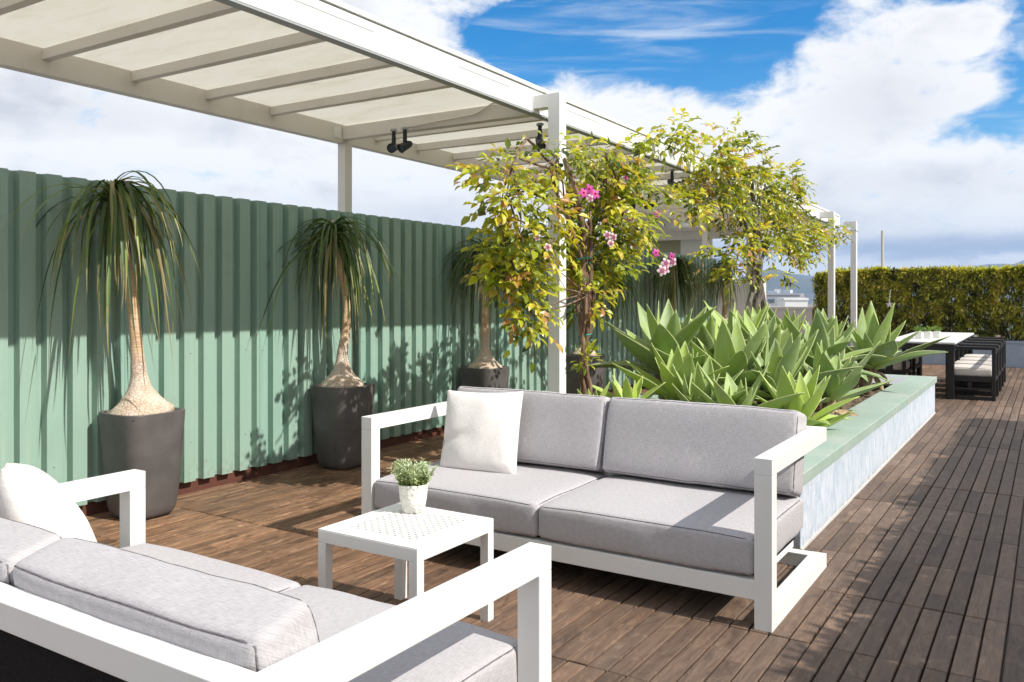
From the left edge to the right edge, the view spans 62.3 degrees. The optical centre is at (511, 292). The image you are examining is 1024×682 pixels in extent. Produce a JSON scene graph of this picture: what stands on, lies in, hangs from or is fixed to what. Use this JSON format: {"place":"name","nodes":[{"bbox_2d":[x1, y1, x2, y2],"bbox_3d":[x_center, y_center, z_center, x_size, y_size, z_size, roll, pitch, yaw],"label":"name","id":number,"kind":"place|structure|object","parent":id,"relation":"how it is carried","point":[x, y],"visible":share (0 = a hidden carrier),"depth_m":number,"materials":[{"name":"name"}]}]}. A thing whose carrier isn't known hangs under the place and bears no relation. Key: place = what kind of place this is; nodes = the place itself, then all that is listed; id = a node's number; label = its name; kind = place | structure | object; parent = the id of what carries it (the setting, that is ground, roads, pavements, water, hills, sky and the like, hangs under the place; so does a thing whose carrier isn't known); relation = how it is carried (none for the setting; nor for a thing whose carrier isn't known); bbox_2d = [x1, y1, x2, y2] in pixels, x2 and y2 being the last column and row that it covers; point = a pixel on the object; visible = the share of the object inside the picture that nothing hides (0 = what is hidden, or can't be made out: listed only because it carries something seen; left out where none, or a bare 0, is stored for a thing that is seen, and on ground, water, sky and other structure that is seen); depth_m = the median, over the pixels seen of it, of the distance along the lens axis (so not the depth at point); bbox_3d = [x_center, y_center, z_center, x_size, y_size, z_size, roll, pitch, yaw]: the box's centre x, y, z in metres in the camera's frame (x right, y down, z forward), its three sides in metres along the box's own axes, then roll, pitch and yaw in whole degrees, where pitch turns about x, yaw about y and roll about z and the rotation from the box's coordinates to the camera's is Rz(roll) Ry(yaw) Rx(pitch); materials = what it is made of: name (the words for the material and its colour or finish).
{"place":"outdoors","nodes":[
{"label":"outdoors","id":0,"kind":"place"},
{"bbox_2d":[0,0,1023,278],"label":"sky","id":1,"kind":"structure","parent":0,"point":[905,117],"materials":[{"name":"white"}]},
{"bbox_2d":[85,364,1023,681],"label":"deck","id":2,"kind":"structure","parent":0,"point":[901,544],"depth_m":4.21,"materials":[{"name":"brown wood"}]},
{"bbox_2d":[98,407,184,519],"bbox_3d":[-2.327,1.070,5.336,0.414,0.660,0.414,0,0,33],"label":"planter pot","id":3,"kind":"object","parent":2,"relation":"on","point":[151,445],"visible":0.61,"depth_m":5.20,"materials":[{"name":"concrete"}]},
{"bbox_2d":[5,170,200,415],"bbox_3d":[-2.425,0.019,5.190,1.048,1.505,1.160,0,0,-5],"label":"ponytail palm","id":4,"kind":"object","parent":3,"relation":"in","point":[142,396],"visible":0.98,"depth_m":5.03,"materials":[{"name":"green plant"}]},
{"bbox_2d":[0,469,550,681],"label":"outdoor sofa","id":5,"kind":"object","parent":2,"relation":"on","point":[134,607],"visible":1,"depth_m":2.00,"materials":[{"name":"white metal"}]},
{"bbox_2d":[0,463,96,541],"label":"throw pillow","id":6,"kind":"object","parent":5,"relation":"on","point":[33,496],"visible":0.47,"depth_m":2.72,"materials":[{"name":"white fabric"}]},
{"bbox_2d":[311,383,374,469],"bbox_3d":[-1.363,1.070,6.832,0.414,0.660,0.414,0,0,33],"label":"planter pot","id":7,"kind":"object","parent":2,"relation":"on","point":[338,413],"visible":0.76,"depth_m":6.67,"materials":[{"name":"concrete"}]},
{"bbox_2d":[252,216,410,387],"bbox_3d":[-1.429,0.071,6.764,1.217,1.369,1.096,0,0,-14],"label":"ponytail palm","id":8,"kind":"object","parent":7,"relation":"in","point":[339,258],"visible":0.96,"depth_m":6.66,"materials":[{"name":"green plant"}]},
{"bbox_2d":[0,168,715,515],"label":"metal fence","id":9,"kind":"object","parent":2,"relation":"on","point":[248,413],"visible":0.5,"depth_m":6.25,"materials":[{"name":"green metal"}]},
{"bbox_2d":[318,503,493,621],"bbox_3d":[-0.437,1.183,3.557,0.520,0.433,0.520,0,0,33],"label":"coffee table","id":10,"kind":"object","parent":2,"relation":"on","point":[399,543],"visible":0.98,"depth_m":3.47,"materials":[{"name":"white metal"}]},
{"bbox_2d":[387,458,438,513],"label":"potted plant","id":11,"kind":"object","parent":10,"relation":"on","point":[413,482],"visible":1,"depth_m":3.71,"materials":[{"name":"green plant"}]},
{"bbox_2d":[0,0,856,392],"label":"pergola","id":12,"kind":"object","parent":2,"relation":"on","point":[346,78],"visible":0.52,"depth_m":5.88,"materials":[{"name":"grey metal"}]},
{"bbox_2d":[387,129,397,152],"bbox_3d":[-0.986,-1.261,7.061,0.082,0.207,0.132,0,0,12],"label":"spotlight","id":13,"kind":"object","parent":12,"relation":"hanging from","point":[392,147],"visible":0.97,"depth_m":7.03,"materials":[{"name":"grey metal"}]},
{"bbox_2d":[397,127,412,152],"bbox_3d":[-0.885,-1.258,6.995,0.082,0.215,0.134,0,0,41],"label":"spotlight","id":14,"kind":"object","parent":12,"relation":"hanging from","point":[404,146],"visible":1,"depth_m":6.97,"materials":[{"name":"grey metal"}]},
{"bbox_2d":[535,123,545,148],"bbox_3d":[0.225,-1.235,6.712,0.081,0.220,0.125,0,0,-4],"label":"spotlight","id":15,"kind":"object","parent":12,"relation":"hanging from","point":[538,139],"visible":0.76,"depth_m":6.70,"materials":[{"name":"grey metal"}]},
{"bbox_2d":[644,192,653,208],"bbox_3d":[1.643,-1.100,10.100,0.125,0.200,0.082,0,0,33],"label":"spotlight","id":16,"kind":"object","parent":12,"relation":"hanging from","point":[646,206],"visible":0.39,"depth_m":10.09,"materials":[{"name":"grey metal"}]},
{"bbox_2d":[667,169,677,188],"bbox_3d":[1.714,-1.211,9.052,0.081,0.218,0.131,0,0,-23],"label":"spotlight","id":17,"kind":"object","parent":12,"relation":"attached to","point":[670,181],"visible":0.72,"depth_m":9.04,"materials":[{"name":"grey metal"}]},
{"bbox_2d":[459,366,508,388],"bbox_3d":[-0.277,1.070,8.500,0.414,0.660,0.414,0,0,33],"label":"planter pot","id":18,"kind":"object","parent":2,"relation":"on","point":[487,378],"visible":0.41,"depth_m":8.33,"materials":[{"name":"concrete"}]},
{"bbox_2d":[438,238,540,368],"bbox_3d":[-0.321,0.101,8.488,1.065,1.308,1.004,0,0,-37],"label":"ponytail palm","id":19,"kind":"object","parent":18,"relation":"in","point":[484,359],"visible":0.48,"depth_m":8.39,"materials":[{"name":"green plant"}]},
{"bbox_2d":[566,354,604,393],"bbox_3d":[0.866,1.070,10.143,0.414,0.660,0.414,0,0,33],"label":"planter pot","id":20,"kind":"object","parent":2,"relation":"on","point":[573,380],"visible":0.3,"depth_m":10.01,"materials":[{"name":"concrete"}]},
{"bbox_2d":[571,259,650,355],"bbox_3d":[1.196,0.144,10.462,1.030,1.266,1.268,0,0,33],"label":"ponytail palm","id":21,"kind":"object","parent":20,"relation":"in","point":[611,308],"visible":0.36,"depth_m":10.47,"materials":[{"name":"green plant"}]},
{"bbox_2d":[362,386,826,632],"bbox_3d":[0.384,0.989,4.512,2.260,0.823,1.006,0,0,33],"label":"outdoor sofa","id":22,"kind":"object","parent":2,"relation":"on","point":[699,495],"visible":0.81,"depth_m":4.24,"materials":[{"name":"grey fabric"}]},
{"bbox_2d":[440,390,523,473],"bbox_3d":[-0.180,0.810,4.929,0.490,0.490,0.204,-2,-18,22],"label":"throw pillow","id":23,"kind":"object","parent":22,"relation":"on","point":[481,431],"visible":0.88,"depth_m":4.84,"materials":[{"name":"white fabric"}]},
{"bbox_2d":[608,373,936,549],"bbox_3d":[2.337,1.205,7.860,2.235,0.450,6.330,0,0,33],"label":"raised planter","id":24,"kind":"object","parent":2,"relation":"on","point":[846,462],"visible":0.1,"depth_m":6.26,"materials":[{"name":"concrete"}]},
{"bbox_2d":[444,127,685,394],"bbox_3d":[0.599,0.049,6.760,1.178,2.710,3.550,0,0,33],"label":"climbing vine","id":25,"kind":"object","parent":24,"relation":"on","point":[583,275],"visible":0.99,"depth_m":6.03,"materials":[{"name":"green plant"}]},
{"bbox_2d":[577,381,609,395],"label":"agave","id":26,"kind":"object","parent":24,"relation":"on","point":[602,393],"visible":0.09,"depth_m":6.38,"materials":[{"name":"green plant"}]},
{"bbox_2d":[592,368,665,398],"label":"agave","id":27,"kind":"object","parent":24,"relation":"on","point":[626,391],"visible":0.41,"depth_m":6.45,"materials":[{"name":"green plant"}]},
{"bbox_2d":[569,299,766,399],"bbox_3d":[1.362,0.570,7.420,1.196,1.040,1.498,0,0,-41],"label":"agave","id":28,"kind":"object","parent":24,"relation":"on","point":[666,332],"visible":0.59,"depth_m":7.16,"materials":[{"name":"green plant"}]},
{"bbox_2d":[612,341,728,400],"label":"agave","id":29,"kind":"object","parent":24,"relation":"on","point":[686,367],"visible":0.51,"depth_m":6.66,"materials":[{"name":"green plant"}]},
{"bbox_2d":[660,355,746,403],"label":"agave","id":30,"kind":"object","parent":24,"relation":"on","point":[698,379],"visible":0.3,"depth_m":6.32,"materials":[{"name":"green plant"}]},
{"bbox_2d":[680,313,732,354],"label":"agave","id":31,"kind":"object","parent":24,"relation":"on","point":[705,334],"visible":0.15,"depth_m":7.89,"materials":[{"name":"green plant"}]},
{"bbox_2d":[685,300,769,330],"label":"agave","id":32,"kind":"object","parent":24,"relation":"on","point":[758,319],"visible":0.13,"depth_m":8.93,"materials":[{"name":"green plant"}]},
{"bbox_2d":[646,318,821,405],"bbox_3d":[1.836,0.648,7.051,1.494,0.886,1.122,0,0,-12],"label":"agave","id":33,"kind":"object","parent":24,"relation":"on","point":[733,350],"visible":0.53,"depth_m":6.88,"materials":[{"name":"green plant"}]},
{"bbox_2d":[629,107,857,310],"bbox_3d":[3.197,-0.584,10.779,1.130,3.193,7.930,0,0,33],"label":"tree","id":34,"kind":"object","parent":24,"relation":"on","point":[793,243],"visible":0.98,"depth_m":9.97,"materials":[{"name":"green plant"}]},
{"bbox_2d":[691,362,804,408],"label":"agave","id":35,"kind":"object","parent":24,"relation":"on","point":[747,398],"visible":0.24,"depth_m":6.02,"materials":[{"name":"green plant"}]},
{"bbox_2d":[714,309,813,404],"bbox_3d":[2.391,0.619,8.001,0.959,0.942,1.138,0,0,1],"label":"agave","id":36,"kind":"object","parent":24,"relation":"on","point":[746,326],"visible":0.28,"depth_m":7.89,"materials":[{"name":"green plant"}]},
{"bbox_2d":[751,303,776,321],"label":"agave","id":37,"kind":"object","parent":24,"relation":"on","point":[755,312],"visible":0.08,"depth_m":10.03,"materials":[{"name":"green plant"}]},
{"bbox_2d":[719,329,861,402],"bbox_3d":[2.150,0.734,6.769,1.218,0.876,1.096,0,0,33],"label":"agave","id":38,"kind":"object","parent":24,"relation":"on","point":[786,355],"visible":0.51,"depth_m":6.72,"materials":[{"name":"green plant"}]},
{"bbox_2d":[753,303,833,336],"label":"agave","id":39,"kind":"object","parent":24,"relation":"on","point":[770,313],"visible":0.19,"depth_m":9.34,"materials":[{"name":"green plant"}]},
{"bbox_2d":[752,365,859,426],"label":"agave","id":40,"kind":"object","parent":24,"relation":"on","point":[806,403],"visible":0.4,"depth_m":5.93,"materials":[{"name":"green plant"}]},
{"bbox_2d":[800,309,855,350],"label":"agave","id":41,"kind":"object","parent":24,"relation":"on","point":[826,318],"visible":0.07,"depth_m":9.75,"materials":[{"name":"green plant"}]},
{"bbox_2d":[781,308,876,381],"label":"agave","id":42,"kind":"object","parent":24,"relation":"on","point":[830,324],"visible":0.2,"depth_m":8.46,"materials":[{"name":"green plant"}]},
{"bbox_2d":[769,340,893,415],"bbox_3d":[2.487,0.759,6.863,1.178,0.766,0.923,0,0,-33],"label":"agave","id":43,"kind":"object","parent":24,"relation":"on","point":[840,386],"visible":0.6,"depth_m":6.74,"materials":[{"name":"green plant"}]},
{"bbox_2d":[784,310,887,409],"bbox_3d":[2.783,0.619,7.646,1.231,0.942,1.245,0,0,9],"label":"agave","id":44,"kind":"object","parent":24,"relation":"on","point":[830,345],"visible":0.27,"depth_m":7.57,"materials":[{"name":"green plant"}]},
{"bbox_2d":[845,301,951,394],"bbox_3d":[3.780,0.590,8.839,1.454,1.021,1.459,0,0,33],"label":"agave","id":45,"kind":"object","parent":24,"relation":"on","point":[869,332],"visible":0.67,"depth_m":8.71,"materials":[{"name":"green plant"}]},
{"bbox_2d":[876,349,911,374],"bbox_3d":[5.442,1.050,12.303,0.580,0.700,0.645,0,0,33],"label":"dining armchair","id":46,"kind":"object","parent":2,"relation":"on","point":[903,367],"visible":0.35,"depth_m":11.99,"materials":[{"name":"black wood"}]},
{"bbox_2d":[893,350,920,375],"bbox_3d":[5.980,1.050,13.146,0.580,0.700,0.645,0,0,33],"label":"dining armchair","id":47,"kind":"object","parent":2,"relation":"on","point":[916,363],"visible":0.18,"depth_m":12.96,"materials":[{"name":"black wood"}]},
{"bbox_2d":[886,332,973,398],"bbox_3d":[6.311,1.025,12.698,0.860,0.750,3.200,0,0,33],"label":"dining table","id":48,"kind":"object","parent":2,"relation":"on","point":[949,344],"visible":0.42,"depth_m":11.36,"materials":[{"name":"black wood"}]},
{"bbox_2d":[913,326,925,338],"bbox_3d":[5.786,0.551,12.078,0.212,0.195,0.191,0,0,5],"label":"planter","id":49,"kind":"object","parent":48,"relation":"on","point":[919,335],"visible":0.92,"depth_m":12.05,"materials":[{"name":"white ceramic"}]},
{"bbox_2d":[923,325,933,337],"bbox_3d":[5.953,0.552,12.153,0.177,0.194,0.208,0,0,33],"label":"planter","id":50,"kind":"object","parent":48,"relation":"on","point":[927,332],"visible":0.96,"depth_m":12.12,"materials":[{"name":"white ceramic"}]},
{"bbox_2d":[933,326,940,337],"bbox_3d":[6.130,0.554,12.223,0.185,0.191,0.197,0,0,7],"label":"planter","id":51,"kind":"object","parent":48,"relation":"on","point":[936,332],"visible":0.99,"depth_m":12.19,"materials":[{"name":"white ceramic"}]},
{"bbox_2d":[946,344,997,400],"bbox_3d":[6.161,1.050,11.347,0.580,0.700,0.645,0,0,33],"label":"dining armchair","id":52,"kind":"object","parent":2,"relation":"on","point":[971,374],"visible":0.81,"depth_m":11.12,"materials":[{"name":"black wood"}]},
{"bbox_2d":[955,341,1000,395],"bbox_3d":[6.559,1.050,11.971,0.580,0.700,0.645,0,0,33],"label":"dining armchair","id":53,"kind":"object","parent":2,"relation":"on","point":[957,361],"visible":0.26,"depth_m":11.98,"materials":[{"name":"black wood"}]},
{"bbox_2d":[959,339,1003,389],"bbox_3d":[6.957,1.050,12.595,0.580,0.700,0.645,0,0,33],"label":"dining armchair","id":54,"kind":"object","parent":2,"relation":"on","point":[961,357],"visible":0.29,"depth_m":12.67,"materials":[{"name":"black wood"}]},
{"bbox_2d":[963,337,1005,381],"bbox_3d":[7.354,1.050,13.219,0.580,0.700,0.645,0,0,33],"label":"dining armchair","id":55,"kind":"object","parent":2,"relation":"on","point":[965,354],"visible":0.27,"depth_m":13.29,"materials":[{"name":"black wood"}]},
{"bbox_2d":[739,260,1023,280],"bbox_3d":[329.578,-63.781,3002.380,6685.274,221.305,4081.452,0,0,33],"label":"mountains","id":56,"kind":"structure","parent":0,"point":[986,265],"depth_m":3842.14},
{"bbox_2d":[881,230,883,267],"bbox_3d":[12.163,0.125,27.822,0.098,4.350,0.100,0,0,33],"label":"mast","id":57,"kind":"object","parent":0,"point":[882,247],"visible":0.34,"depth_m":27.78,"materials":[{"name":"metal"}]},
{"bbox_2d":[762,269,1023,308],"bbox_3d":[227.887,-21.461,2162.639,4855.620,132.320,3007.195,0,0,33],"label":"hills","id":58,"kind":"structure","parent":0,"point":[803,283],"depth_m":2728.55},
{"bbox_2d":[846,308,1012,338],"bbox_3d":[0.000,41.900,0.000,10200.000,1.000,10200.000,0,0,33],"label":"ground","id":59,"kind":"structure","parent":0,"point":[951,329],"depth_m":1113.75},
{"bbox_2d":[766,293,800,306],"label":"house","id":60,"kind":"structure","parent":59,"relation":"on","point":[771,299],"depth_m":355.68,"materials":[{"name":"white glass"}]},
{"bbox_2d":[783,290,792,292],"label":"house","id":61,"kind":"structure","parent":59,"relation":"on","point":[787,291],"depth_m":2458.08,"materials":[{"name":"white glass"}]},
{"bbox_2d":[777,298,808,306],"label":"house","id":62,"kind":"structure","parent":59,"relation":"on","point":[792,302],"depth_m":306.44,"materials":[{"name":"white glass"}]},
{"bbox_2d":[806,294,812,304],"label":"house","id":63,"kind":"structure","parent":59,"relation":"on","point":[810,297],"depth_m":2336.91,"materials":[{"name":"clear glass"}]},
{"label":"terrace base","id":64,"kind":"structure","parent":59,"relation":"on","visible":0},
{"bbox_2d":[566,204,763,257],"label":"pavilion","id":65,"kind":"structure","parent":64,"relation":"on","point":[684,239],"depth_m":16.81,"materials":[{"name":"white paint"}]},
{"bbox_2d":[716,278,765,329],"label":"parapet wall","id":66,"kind":"structure","parent":64,"relation":"on","point":[739,307],"depth_m":18.74,"materials":[{"name":"grey concrete"}]},
{"bbox_2d":[947,387,1023,681],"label":"deck underlay","id":67,"kind":"object","parent":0,"point":[994,583],"depth_m":4.07,"materials":[{"name":"black plastic"}]},
{"bbox_3d":[2.286,1.070,12.298,0.414,0.660,0.414,0,0,32],"label":"planter pot","id":68,"kind":"object","parent":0,"visible":0},
{"bbox_2d":[640,255,716,320],"bbox_3d":[2.405,0.113,12.382,1.219,1.328,1.116,0,0,-11],"label":"ponytail palm","id":69,"kind":"object","parent":68,"relation":"in","point":[683,271],"visible":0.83,"depth_m":12.24,"materials":[{"name":"green plant"}]},
{"bbox_3d":[3.458,1.070,14.100,0.414,0.660,0.414,0,0,32],"label":"planter pot","id":70,"kind":"object","parent":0,"visible":0},
{"bbox_2d":[700,258,745,320],"bbox_3d":[3.510,0.085,14.277,1.170,1.368,1.133,0,0,-27],"label":"ponytail palm","id":71,"kind":"object","parent":70,"relation":"in","point":[726,299],"visible":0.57,"depth_m":14.07,"materials":[{"name":"green plant"}]},
{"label":"terrace slab","id":72,"kind":"structure","parent":0,"visible":0},
{"bbox_2d":[770,307,814,333],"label":"parapet wall","id":73,"kind":"structure","parent":72,"relation":"on","point":[808,313],"depth_m":18.04,"materials":[{"name":"grey concrete"}]},
{"bbox_2d":[847,339,1023,367],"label":"parapet wall","id":74,"kind":"structure","parent":72,"relation":"on","point":[1014,353],"depth_m":15.97,"materials":[{"name":"paint"}]},
{"bbox_2d":[810,263,1023,340],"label":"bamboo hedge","id":75,"kind":"object","parent":74,"relation":"on","point":[938,292],"visible":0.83,"depth_m":16.65,"materials":[{"name":"green plant"}]}
]}

